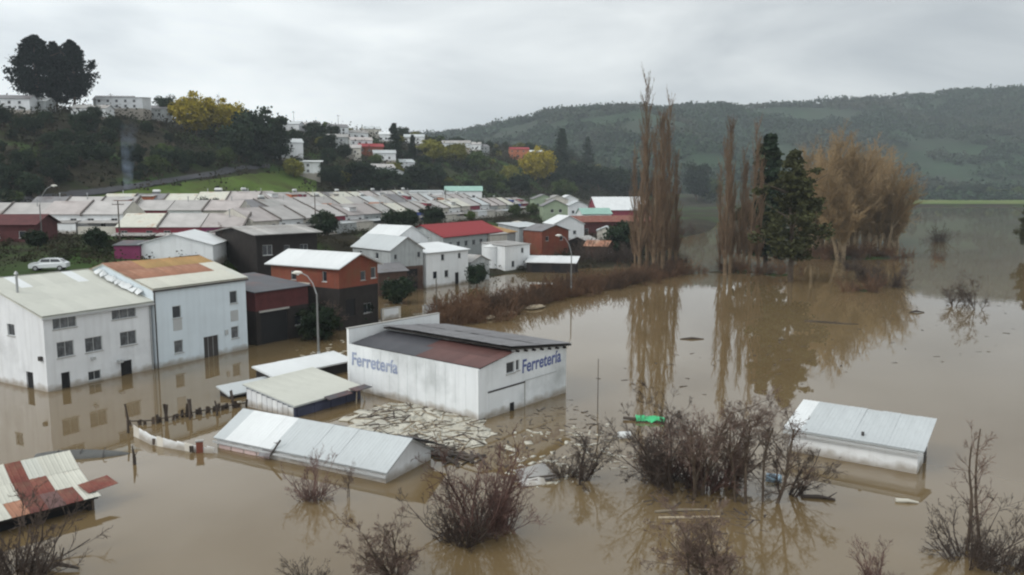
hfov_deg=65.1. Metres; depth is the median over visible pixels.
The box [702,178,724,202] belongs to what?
green tree
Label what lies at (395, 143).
dark tree
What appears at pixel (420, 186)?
hillside tree
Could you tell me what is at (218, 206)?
row house
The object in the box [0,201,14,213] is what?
row house
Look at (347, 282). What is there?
timber house
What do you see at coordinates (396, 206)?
row house
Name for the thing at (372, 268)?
window
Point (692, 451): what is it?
flooded tree
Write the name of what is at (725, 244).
poplar tree
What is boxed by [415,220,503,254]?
red roofed building
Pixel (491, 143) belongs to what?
hillside tree
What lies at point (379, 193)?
row house
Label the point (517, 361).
window
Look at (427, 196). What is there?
row house
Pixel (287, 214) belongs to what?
row house
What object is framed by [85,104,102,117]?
hillside tree
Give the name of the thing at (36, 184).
hillside tree
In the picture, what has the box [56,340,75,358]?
window
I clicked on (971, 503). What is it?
flooded tree
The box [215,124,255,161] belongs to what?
dark tree
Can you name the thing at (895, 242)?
willow tree
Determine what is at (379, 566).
flooded tree
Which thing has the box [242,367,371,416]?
shed
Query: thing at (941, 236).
flooded bush
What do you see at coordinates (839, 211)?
willow tree
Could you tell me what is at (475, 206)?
row house
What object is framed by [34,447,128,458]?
curved sheet
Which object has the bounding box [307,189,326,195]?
row house
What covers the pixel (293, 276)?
window
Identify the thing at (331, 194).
row house
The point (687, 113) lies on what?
woods
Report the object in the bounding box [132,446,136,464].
snag
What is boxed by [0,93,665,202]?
hillside scrub
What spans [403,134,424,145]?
hillside house
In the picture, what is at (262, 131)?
dark tree
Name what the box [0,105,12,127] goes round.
hillside tree
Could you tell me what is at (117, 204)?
utility pole
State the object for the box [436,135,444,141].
hillside tree
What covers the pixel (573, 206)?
street house
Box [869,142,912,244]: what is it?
willow tree
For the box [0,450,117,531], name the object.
rusty shed
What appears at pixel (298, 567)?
flooded shrub
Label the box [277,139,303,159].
hillside house
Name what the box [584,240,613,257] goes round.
bank hut
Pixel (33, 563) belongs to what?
shrub
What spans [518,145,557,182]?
mimosa tree
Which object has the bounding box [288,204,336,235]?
row house
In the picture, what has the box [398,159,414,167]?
hillside house
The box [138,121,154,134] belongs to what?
hillside tree
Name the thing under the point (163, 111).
crest house
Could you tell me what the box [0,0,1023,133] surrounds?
sky
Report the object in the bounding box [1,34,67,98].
pine tree
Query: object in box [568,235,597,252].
bank hut
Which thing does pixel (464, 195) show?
row house
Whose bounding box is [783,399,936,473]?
white shed
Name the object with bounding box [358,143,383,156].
hillside house
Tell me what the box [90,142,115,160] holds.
hillside tree
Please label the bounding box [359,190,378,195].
row house
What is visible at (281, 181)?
lawn
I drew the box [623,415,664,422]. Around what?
green tarp
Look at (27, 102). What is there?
crest house
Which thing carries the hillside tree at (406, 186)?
on the ground at (702, 212)
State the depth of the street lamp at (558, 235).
121.39 m
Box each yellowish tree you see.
[415,138,449,161]
[439,142,468,163]
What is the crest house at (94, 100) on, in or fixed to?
on the ground at (702, 212)
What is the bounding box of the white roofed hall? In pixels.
[588,197,645,214]
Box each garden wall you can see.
[381,306,400,319]
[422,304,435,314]
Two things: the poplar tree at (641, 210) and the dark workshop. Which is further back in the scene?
the poplar tree at (641, 210)
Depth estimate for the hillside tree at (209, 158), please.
294.21 m
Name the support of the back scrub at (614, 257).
on the ground at (702, 212)
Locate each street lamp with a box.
[39,185,56,229]
[292,271,319,353]
[555,234,571,289]
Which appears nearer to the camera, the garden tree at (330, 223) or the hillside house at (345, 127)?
the garden tree at (330, 223)
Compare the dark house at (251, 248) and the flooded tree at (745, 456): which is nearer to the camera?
the flooded tree at (745, 456)
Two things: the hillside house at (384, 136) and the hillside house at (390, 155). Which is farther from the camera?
the hillside house at (384, 136)
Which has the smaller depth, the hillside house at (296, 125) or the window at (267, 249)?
the window at (267, 249)
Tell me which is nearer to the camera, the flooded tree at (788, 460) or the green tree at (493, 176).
the flooded tree at (788, 460)
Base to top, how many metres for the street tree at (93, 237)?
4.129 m
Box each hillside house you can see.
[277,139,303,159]
[283,121,304,134]
[296,160,322,181]
[325,124,348,133]
[327,134,348,147]
[347,145,361,160]
[348,137,372,144]
[349,130,368,136]
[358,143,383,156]
[361,126,380,138]
[370,164,395,170]
[372,150,395,163]
[378,132,392,142]
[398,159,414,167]
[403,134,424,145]
[441,140,470,153]
[471,142,481,151]
[481,144,489,154]
[508,147,528,160]
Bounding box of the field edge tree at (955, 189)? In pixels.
[939,186,959,199]
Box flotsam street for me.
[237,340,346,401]
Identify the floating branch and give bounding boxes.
[680,337,703,338]
[804,320,855,323]
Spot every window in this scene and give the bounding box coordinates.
[6,324,14,336]
[52,316,77,330]
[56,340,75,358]
[85,336,103,353]
[88,370,102,381]
[111,308,137,320]
[120,330,137,346]
[172,305,182,319]
[174,340,184,354]
[229,291,236,304]
[231,326,239,339]
[262,245,271,255]
[291,270,296,280]
[295,315,300,325]
[300,244,307,249]
[322,271,326,281]
[360,271,365,280]
[364,302,371,313]
[371,267,375,278]
[433,271,437,278]
[506,361,515,374]
[515,360,520,371]
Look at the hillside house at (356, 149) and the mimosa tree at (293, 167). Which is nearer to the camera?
the mimosa tree at (293, 167)
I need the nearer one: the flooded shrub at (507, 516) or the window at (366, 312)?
the flooded shrub at (507, 516)
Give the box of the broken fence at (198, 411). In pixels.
[124,390,247,432]
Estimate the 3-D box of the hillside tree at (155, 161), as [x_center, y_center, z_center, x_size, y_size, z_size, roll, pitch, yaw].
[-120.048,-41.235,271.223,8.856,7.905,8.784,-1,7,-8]
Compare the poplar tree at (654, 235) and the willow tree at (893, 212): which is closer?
the poplar tree at (654, 235)
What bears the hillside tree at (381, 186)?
on the ground at (702, 212)
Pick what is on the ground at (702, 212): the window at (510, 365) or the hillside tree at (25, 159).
the hillside tree at (25, 159)
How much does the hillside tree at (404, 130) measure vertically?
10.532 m
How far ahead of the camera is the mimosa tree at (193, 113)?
333.78 m
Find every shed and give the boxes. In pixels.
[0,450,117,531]
[112,240,148,258]
[213,408,445,482]
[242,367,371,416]
[525,255,579,272]
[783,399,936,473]
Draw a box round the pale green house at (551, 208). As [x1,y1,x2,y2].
[538,199,567,221]
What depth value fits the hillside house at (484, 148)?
546.39 m
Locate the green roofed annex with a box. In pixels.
[575,208,612,215]
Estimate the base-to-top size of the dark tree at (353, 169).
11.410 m
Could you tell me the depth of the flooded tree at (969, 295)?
108.61 m
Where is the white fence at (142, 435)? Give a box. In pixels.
[133,425,213,452]
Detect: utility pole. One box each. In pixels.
[112,201,123,240]
[436,279,436,312]
[597,359,598,413]
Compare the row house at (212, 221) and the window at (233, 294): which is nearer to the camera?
the window at (233, 294)
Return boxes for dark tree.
[152,94,176,115]
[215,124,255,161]
[221,106,290,159]
[262,124,292,161]
[300,122,328,140]
[317,163,346,184]
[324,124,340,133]
[343,160,377,184]
[358,166,402,188]
[383,123,406,158]
[404,163,434,185]
[407,135,420,159]
[425,165,447,183]
[507,173,531,194]
[557,162,592,185]
[587,164,616,190]
[604,166,637,193]
[625,168,645,194]
[682,160,714,200]
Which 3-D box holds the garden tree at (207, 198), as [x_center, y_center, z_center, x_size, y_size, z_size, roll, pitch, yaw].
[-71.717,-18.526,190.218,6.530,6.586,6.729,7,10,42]
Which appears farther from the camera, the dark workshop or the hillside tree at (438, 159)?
the hillside tree at (438, 159)
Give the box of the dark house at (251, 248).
[209,224,322,275]
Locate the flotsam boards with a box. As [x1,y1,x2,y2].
[348,404,482,449]
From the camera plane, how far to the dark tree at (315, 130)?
395.79 m
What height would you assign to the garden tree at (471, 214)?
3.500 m
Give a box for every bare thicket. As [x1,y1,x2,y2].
[834,251,861,270]
[847,252,889,281]
[858,252,919,288]
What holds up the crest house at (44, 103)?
on the ground at (702, 212)
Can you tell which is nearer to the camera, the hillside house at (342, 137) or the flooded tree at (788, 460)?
the flooded tree at (788, 460)
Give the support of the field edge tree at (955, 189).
on the field
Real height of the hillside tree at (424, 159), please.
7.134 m
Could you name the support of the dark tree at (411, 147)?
on the ground at (702, 212)
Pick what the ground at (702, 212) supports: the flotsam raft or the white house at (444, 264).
the white house at (444, 264)
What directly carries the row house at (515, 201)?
on the ground at (702, 212)
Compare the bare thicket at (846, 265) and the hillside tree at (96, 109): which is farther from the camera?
the hillside tree at (96, 109)
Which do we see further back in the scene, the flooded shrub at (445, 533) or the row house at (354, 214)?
the row house at (354, 214)
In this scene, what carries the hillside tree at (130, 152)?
on the ground at (702, 212)
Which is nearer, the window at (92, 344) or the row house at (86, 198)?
the window at (92, 344)
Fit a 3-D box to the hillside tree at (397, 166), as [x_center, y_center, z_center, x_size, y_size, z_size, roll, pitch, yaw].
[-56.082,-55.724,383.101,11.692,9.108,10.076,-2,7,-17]
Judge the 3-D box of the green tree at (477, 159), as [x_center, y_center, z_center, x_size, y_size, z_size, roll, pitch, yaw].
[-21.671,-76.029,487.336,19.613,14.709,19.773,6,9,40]
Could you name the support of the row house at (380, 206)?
on the ground at (702, 212)
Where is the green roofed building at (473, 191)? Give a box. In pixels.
[444,186,482,197]
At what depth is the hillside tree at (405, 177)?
361.83 m
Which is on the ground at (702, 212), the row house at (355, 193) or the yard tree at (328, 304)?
the row house at (355, 193)
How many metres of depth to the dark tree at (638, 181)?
625.44 m
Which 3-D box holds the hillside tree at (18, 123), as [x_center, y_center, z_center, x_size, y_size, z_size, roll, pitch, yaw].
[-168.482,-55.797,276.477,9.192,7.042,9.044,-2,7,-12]
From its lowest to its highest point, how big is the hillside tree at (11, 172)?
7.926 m
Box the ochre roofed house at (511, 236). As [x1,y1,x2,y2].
[492,225,517,240]
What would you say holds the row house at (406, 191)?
on the ground at (702, 212)
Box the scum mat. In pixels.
[376,406,497,443]
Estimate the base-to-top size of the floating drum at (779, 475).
0.565 m
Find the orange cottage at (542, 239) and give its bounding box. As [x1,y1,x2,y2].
[522,224,568,255]
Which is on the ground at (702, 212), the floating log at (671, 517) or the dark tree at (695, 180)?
the dark tree at (695, 180)
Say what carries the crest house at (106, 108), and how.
on the ground at (702, 212)
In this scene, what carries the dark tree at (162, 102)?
on the ground at (702, 212)
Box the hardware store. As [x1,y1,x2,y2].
[346,312,570,419]
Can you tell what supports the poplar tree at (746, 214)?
in the water
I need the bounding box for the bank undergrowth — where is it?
[0,211,689,275]
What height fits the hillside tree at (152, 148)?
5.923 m
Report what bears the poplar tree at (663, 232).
on the ground at (702, 212)
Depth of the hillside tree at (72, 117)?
292.28 m
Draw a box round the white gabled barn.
[139,229,226,264]
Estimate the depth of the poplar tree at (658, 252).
158.73 m
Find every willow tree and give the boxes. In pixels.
[786,135,855,250]
[804,138,871,259]
[820,130,870,244]
[824,118,890,250]
[827,161,854,246]
[848,134,902,188]
[855,159,892,248]
[863,152,929,251]
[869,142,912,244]
[872,193,912,249]
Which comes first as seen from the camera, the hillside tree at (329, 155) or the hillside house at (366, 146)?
the hillside tree at (329, 155)
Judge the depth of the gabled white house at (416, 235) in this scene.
142.46 m
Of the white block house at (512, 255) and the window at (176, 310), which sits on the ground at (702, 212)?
the white block house at (512, 255)
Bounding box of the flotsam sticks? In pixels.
[356,402,487,447]
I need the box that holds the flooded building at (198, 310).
[89,255,247,368]
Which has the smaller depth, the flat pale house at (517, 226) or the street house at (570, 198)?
the flat pale house at (517, 226)
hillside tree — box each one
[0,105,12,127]
[0,140,7,151]
[0,163,24,188]
[0,188,20,202]
[4,129,18,138]
[6,147,39,174]
[8,115,37,133]
[10,191,25,202]
[14,171,46,197]
[17,148,36,157]
[36,132,63,148]
[37,110,54,125]
[38,158,69,183]
[51,141,76,159]
[55,168,72,180]
[67,113,80,126]
[76,112,101,130]
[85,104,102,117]
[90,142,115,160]
[96,126,118,144]
[102,114,125,132]
[117,143,147,163]
[119,161,135,172]
[129,169,143,179]
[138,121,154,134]
[142,154,170,175]
[150,145,168,150]
[152,148,175,165]
[153,143,174,153]
[156,153,170,162]
[163,132,174,141]
[178,163,189,171]
[194,150,217,166]
[201,128,213,137]
[215,147,237,165]
[286,128,305,140]
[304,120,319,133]
[319,147,339,163]
[320,132,337,149]
[336,143,352,158]
[340,171,351,181]
[348,186,360,191]
[367,153,383,163]
[376,182,387,190]
[387,162,404,171]
[397,172,413,186]
[398,126,409,136]
[398,181,413,189]
[403,152,413,158]
[412,182,428,189]
[417,155,431,164]
[420,162,430,167]
[435,157,442,163]
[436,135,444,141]
[441,177,452,184]
[441,180,454,191]
[462,180,474,185]
[485,185,495,192]
[486,141,494,147]
[523,188,532,195]
[547,172,562,183]
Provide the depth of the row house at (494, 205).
265.76 m
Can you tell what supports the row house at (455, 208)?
on the ground at (702, 212)
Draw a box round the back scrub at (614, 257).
[563,220,704,263]
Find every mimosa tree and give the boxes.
[166,90,225,133]
[208,97,248,130]
[282,158,304,176]
[499,164,521,184]
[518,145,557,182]
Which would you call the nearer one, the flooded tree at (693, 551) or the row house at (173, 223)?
the flooded tree at (693, 551)
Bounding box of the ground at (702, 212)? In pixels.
[0,110,1023,295]
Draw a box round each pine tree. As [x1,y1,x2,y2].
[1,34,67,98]
[39,41,78,107]
[52,39,100,104]
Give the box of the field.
[901,199,1023,203]
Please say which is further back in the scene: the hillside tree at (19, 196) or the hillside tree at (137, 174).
the hillside tree at (137, 174)
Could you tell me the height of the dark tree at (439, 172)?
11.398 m
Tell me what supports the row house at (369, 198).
on the ground at (702, 212)
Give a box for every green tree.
[462,150,492,172]
[476,169,506,186]
[548,179,578,195]
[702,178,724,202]
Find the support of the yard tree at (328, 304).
in the water
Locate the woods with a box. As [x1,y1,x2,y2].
[389,83,1023,199]
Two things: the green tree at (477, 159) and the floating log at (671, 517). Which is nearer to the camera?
the floating log at (671, 517)
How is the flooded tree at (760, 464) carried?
in the water
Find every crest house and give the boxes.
[0,95,38,113]
[37,98,55,111]
[70,105,114,119]
[92,96,134,104]
[96,97,151,119]
[151,105,171,121]
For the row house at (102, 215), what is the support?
on the ground at (702, 212)
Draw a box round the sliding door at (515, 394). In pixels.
[489,383,523,417]
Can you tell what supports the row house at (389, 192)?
on the ground at (702, 212)
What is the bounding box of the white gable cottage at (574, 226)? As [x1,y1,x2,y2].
[543,214,584,239]
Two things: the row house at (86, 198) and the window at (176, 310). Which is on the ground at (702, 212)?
the row house at (86, 198)
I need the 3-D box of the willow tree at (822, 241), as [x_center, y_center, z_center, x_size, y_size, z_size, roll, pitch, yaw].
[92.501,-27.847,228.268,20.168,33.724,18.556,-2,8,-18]
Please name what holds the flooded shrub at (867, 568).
in the water
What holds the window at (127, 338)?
in the flooded house at (59, 330)
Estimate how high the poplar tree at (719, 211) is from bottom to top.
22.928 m
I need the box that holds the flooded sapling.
[341,460,355,497]
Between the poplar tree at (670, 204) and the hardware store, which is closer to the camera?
the hardware store
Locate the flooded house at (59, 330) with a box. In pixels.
[0,268,154,391]
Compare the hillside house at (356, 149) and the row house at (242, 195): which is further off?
the hillside house at (356, 149)
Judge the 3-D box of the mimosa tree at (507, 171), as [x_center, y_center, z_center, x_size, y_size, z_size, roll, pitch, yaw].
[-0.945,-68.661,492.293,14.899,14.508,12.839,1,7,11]
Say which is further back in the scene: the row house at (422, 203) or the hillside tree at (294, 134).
the hillside tree at (294, 134)
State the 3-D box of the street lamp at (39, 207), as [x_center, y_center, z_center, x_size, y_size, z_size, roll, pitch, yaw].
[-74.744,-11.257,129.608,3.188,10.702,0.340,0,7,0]
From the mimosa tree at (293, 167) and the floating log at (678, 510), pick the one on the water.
the floating log at (678, 510)
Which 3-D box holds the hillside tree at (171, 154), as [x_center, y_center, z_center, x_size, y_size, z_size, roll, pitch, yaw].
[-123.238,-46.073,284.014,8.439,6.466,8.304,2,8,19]
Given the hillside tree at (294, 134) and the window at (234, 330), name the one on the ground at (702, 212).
the hillside tree at (294, 134)
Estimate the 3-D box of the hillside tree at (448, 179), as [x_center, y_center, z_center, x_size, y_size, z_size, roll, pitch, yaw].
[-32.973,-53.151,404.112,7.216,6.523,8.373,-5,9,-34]
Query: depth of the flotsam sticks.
55.96 m
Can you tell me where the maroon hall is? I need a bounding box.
[571,215,649,235]
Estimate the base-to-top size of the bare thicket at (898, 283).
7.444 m
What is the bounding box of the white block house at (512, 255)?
[480,240,530,270]
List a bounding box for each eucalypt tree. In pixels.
[551,128,571,169]
[581,136,594,165]
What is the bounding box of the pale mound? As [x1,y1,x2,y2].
[525,304,544,308]
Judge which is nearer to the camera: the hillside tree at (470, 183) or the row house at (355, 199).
the row house at (355, 199)
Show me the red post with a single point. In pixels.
(199, 445)
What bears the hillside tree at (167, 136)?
on the ground at (702, 212)
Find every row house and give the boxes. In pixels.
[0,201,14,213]
[3,198,51,213]
[31,193,71,202]
[41,199,94,233]
[68,193,106,200]
[77,201,145,234]
[103,195,142,203]
[106,190,137,195]
[111,212,168,237]
[137,190,169,199]
[137,200,175,212]
[155,213,208,237]
[165,192,199,199]
[167,196,210,212]
[195,188,231,199]
[201,209,251,233]
[203,196,249,213]
[223,203,281,225]
[227,188,265,199]
[239,188,268,198]
[242,198,268,206]
[256,195,283,206]
[258,188,284,198]
[263,205,311,225]
[275,191,298,198]
[275,195,305,205]
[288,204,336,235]
[292,189,312,196]
[294,194,320,204]
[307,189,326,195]
[310,203,356,233]
[312,193,340,203]
[322,192,338,195]
[329,196,352,203]
[330,201,372,230]
[333,189,353,196]
[343,194,368,203]
[348,200,384,227]
[349,189,366,195]
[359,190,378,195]
[359,193,380,201]
[369,200,395,222]
[371,188,384,195]
[371,193,395,202]
[381,189,396,193]
[381,191,408,201]
[383,200,420,225]
[397,191,419,200]
[399,199,423,224]
[401,188,409,193]
[410,193,428,200]
[410,200,443,221]
[422,194,434,199]
[426,199,456,221]
[428,192,441,197]
[437,197,466,219]
[438,192,453,198]
[444,196,477,218]
[448,193,463,197]
[455,191,471,197]
[457,197,486,218]
[470,197,495,217]
[480,196,504,216]
[488,195,509,216]
[494,195,514,208]
[506,197,527,212]
[513,197,529,212]
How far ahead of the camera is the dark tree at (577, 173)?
570.97 m
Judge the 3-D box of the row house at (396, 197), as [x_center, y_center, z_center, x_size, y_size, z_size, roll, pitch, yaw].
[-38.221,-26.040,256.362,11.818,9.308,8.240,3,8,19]
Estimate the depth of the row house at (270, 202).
195.49 m
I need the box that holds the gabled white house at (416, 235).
[360,224,429,242]
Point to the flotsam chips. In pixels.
(481, 434)
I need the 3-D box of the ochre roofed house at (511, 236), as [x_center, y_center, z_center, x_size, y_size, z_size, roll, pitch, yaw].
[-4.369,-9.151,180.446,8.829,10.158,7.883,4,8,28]
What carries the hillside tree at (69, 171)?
on the ground at (702, 212)
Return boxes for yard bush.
[295,302,343,340]
[364,303,376,319]
[379,276,416,303]
[462,263,490,286]
[601,219,642,252]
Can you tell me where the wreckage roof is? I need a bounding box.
[515,463,555,486]
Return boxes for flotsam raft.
[338,402,491,449]
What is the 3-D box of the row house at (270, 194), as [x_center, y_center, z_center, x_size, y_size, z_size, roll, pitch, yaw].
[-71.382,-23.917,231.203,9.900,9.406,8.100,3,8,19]
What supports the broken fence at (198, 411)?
in the water
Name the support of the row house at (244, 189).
on the ground at (702, 212)
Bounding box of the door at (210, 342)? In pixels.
[204,335,217,357]
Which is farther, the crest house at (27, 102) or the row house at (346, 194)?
the crest house at (27, 102)
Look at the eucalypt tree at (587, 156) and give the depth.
733.25 m
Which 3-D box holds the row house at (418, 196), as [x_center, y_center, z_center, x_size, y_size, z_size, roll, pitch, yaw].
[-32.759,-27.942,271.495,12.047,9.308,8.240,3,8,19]
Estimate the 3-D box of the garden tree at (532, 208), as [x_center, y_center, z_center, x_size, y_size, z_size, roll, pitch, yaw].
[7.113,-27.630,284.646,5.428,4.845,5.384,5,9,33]
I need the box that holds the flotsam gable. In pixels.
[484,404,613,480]
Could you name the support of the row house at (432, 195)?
on the ground at (702, 212)
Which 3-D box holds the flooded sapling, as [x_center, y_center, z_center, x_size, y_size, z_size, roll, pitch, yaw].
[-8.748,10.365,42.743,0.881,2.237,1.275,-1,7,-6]
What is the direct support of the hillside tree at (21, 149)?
on the ground at (702, 212)
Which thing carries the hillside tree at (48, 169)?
on the ground at (702, 212)
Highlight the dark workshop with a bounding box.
[242,272,311,345]
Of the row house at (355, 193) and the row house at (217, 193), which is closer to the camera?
the row house at (217, 193)
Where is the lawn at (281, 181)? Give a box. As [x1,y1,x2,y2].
[103,170,315,195]
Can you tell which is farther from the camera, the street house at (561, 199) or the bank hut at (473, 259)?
the street house at (561, 199)
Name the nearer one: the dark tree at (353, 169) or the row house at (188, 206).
the row house at (188, 206)
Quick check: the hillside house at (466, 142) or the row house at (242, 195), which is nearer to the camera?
the row house at (242, 195)
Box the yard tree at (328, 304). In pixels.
[321,301,348,331]
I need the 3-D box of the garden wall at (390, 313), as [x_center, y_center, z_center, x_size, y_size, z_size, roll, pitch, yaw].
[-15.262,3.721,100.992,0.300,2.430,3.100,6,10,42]
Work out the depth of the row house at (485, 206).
257.74 m
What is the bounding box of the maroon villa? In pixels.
[0,214,61,241]
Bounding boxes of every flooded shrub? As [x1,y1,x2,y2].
[0,480,112,574]
[276,553,332,574]
[280,444,345,504]
[396,476,515,552]
[411,425,537,543]
[467,461,550,535]
[540,446,591,480]
[605,410,730,504]
[625,408,703,487]
[631,407,758,494]
[636,489,747,574]
[845,533,903,574]
[920,491,1023,574]
[954,514,1023,574]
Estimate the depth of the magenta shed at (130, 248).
112.52 m
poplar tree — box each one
[627,142,638,269]
[631,134,649,268]
[639,62,659,269]
[646,121,662,269]
[651,107,672,267]
[652,108,668,267]
[660,88,678,262]
[671,145,683,263]
[715,159,725,268]
[718,127,734,274]
[720,114,740,272]
[734,140,749,264]
[737,159,749,266]
[743,112,764,273]
[754,154,766,271]
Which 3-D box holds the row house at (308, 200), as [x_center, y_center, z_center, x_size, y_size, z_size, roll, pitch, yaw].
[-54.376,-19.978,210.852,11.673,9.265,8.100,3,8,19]
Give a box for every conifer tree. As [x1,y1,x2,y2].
[733,133,795,265]
[746,148,835,281]
[1013,205,1023,244]
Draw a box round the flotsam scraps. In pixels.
[504,423,636,487]
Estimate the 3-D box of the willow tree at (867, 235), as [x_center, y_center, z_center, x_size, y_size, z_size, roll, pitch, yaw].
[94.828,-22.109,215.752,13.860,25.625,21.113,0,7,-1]
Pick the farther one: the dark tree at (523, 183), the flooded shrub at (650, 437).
the dark tree at (523, 183)
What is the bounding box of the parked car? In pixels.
[28,258,69,270]
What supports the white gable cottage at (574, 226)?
on the ground at (702, 212)
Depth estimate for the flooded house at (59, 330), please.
67.69 m
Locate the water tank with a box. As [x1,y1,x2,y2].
[483,244,495,267]
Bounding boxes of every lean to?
[216,376,267,398]
[252,351,347,377]
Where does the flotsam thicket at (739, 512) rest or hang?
in the water
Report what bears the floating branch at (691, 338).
on the water
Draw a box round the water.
[0,206,1023,574]
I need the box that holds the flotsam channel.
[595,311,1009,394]
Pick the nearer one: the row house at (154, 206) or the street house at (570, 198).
the row house at (154, 206)
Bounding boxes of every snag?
[44,547,79,568]
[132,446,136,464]
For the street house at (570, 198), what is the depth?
356.24 m
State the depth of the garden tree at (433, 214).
204.87 m
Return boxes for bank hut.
[377,262,408,295]
[468,254,491,279]
[487,232,508,241]
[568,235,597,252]
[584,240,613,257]
[596,225,608,239]
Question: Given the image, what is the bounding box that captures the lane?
[0,164,269,202]
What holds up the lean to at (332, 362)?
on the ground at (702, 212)
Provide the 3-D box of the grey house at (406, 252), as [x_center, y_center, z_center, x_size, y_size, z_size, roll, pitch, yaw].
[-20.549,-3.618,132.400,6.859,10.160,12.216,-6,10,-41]
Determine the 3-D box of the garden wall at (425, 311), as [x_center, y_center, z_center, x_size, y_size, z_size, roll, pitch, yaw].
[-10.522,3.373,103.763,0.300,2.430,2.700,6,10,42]
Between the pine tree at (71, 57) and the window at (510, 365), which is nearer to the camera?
the window at (510, 365)
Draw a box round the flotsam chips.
[354,403,490,448]
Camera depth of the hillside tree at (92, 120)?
291.85 m
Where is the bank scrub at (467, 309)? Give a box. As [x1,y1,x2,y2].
[416,239,948,325]
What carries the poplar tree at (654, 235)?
on the ground at (702, 212)
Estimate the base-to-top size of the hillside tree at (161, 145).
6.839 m
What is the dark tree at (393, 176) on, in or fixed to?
on the ground at (702, 212)
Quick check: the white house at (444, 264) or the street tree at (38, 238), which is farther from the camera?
the white house at (444, 264)
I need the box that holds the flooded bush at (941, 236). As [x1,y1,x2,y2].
[919,221,960,241]
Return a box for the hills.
[448,91,1023,199]
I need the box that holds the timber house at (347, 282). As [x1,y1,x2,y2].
[264,248,383,330]
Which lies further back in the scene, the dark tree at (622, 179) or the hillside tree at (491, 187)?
the dark tree at (622, 179)
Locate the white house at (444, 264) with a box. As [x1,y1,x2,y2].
[418,242,470,287]
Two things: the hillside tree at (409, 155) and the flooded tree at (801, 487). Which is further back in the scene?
the hillside tree at (409, 155)
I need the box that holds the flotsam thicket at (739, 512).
[643,490,767,541]
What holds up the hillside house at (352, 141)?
on the ground at (702, 212)
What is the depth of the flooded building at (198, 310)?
76.82 m
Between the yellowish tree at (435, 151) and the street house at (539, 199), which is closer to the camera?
the street house at (539, 199)
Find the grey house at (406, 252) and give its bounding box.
[350,233,424,288]
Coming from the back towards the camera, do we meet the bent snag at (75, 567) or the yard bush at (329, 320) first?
the yard bush at (329, 320)
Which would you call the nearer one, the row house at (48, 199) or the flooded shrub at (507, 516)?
the flooded shrub at (507, 516)
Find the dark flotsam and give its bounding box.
[380,432,486,467]
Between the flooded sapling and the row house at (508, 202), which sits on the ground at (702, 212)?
the row house at (508, 202)
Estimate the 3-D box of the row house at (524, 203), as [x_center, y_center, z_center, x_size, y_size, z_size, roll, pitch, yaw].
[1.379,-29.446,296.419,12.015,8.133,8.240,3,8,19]
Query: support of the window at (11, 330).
in the flooded house at (59, 330)
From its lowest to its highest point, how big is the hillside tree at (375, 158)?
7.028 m
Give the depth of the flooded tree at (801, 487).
42.59 m
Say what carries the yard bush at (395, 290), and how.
on the ground at (702, 212)
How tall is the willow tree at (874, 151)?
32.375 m
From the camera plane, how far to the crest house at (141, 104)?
333.90 m
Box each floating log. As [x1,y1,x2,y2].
[655,508,709,512]
[658,516,719,518]
[801,492,836,500]
[895,498,918,502]
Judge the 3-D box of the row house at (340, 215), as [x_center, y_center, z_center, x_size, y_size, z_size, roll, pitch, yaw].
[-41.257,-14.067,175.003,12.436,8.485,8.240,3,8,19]
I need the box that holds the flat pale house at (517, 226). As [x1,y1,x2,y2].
[498,222,535,241]
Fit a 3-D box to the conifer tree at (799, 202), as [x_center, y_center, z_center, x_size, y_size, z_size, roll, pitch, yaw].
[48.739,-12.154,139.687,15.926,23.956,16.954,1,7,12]
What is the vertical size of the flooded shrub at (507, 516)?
3.860 m
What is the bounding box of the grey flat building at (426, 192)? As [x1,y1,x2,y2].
[409,190,443,194]
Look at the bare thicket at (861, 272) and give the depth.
140.39 m
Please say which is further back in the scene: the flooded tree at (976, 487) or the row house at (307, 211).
the row house at (307, 211)
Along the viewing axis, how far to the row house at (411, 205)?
212.61 m
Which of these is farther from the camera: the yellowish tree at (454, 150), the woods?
the woods
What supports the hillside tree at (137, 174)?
on the ground at (702, 212)
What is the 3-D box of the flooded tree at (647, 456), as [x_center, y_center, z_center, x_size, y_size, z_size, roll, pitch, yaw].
[7.986,8.287,43.305,5.850,7.324,4.856,-3,8,-25]
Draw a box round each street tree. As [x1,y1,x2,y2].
[20,229,50,248]
[81,226,111,250]
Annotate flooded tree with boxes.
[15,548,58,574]
[330,504,424,574]
[570,426,623,490]
[596,380,713,494]
[652,386,783,497]
[667,506,722,574]
[700,385,782,503]
[704,410,792,496]
[726,392,822,503]
[761,447,847,498]
[939,285,965,306]
[945,431,997,549]
[948,419,997,551]
[951,278,972,303]
[952,270,989,309]
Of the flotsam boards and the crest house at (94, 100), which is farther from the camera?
the crest house at (94, 100)
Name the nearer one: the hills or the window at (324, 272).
the window at (324, 272)
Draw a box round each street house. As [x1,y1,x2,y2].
[529,194,549,207]
[545,195,568,203]
[561,195,578,202]
[566,200,588,215]
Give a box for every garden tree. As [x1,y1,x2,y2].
[197,196,218,199]
[308,209,341,236]
[379,209,408,224]
[401,208,419,224]
[417,205,446,223]
[464,211,475,220]
[508,204,522,216]
[525,203,539,213]
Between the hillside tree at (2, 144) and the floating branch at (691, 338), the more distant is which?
the hillside tree at (2, 144)
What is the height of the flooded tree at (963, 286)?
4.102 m
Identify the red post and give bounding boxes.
[195,439,203,452]

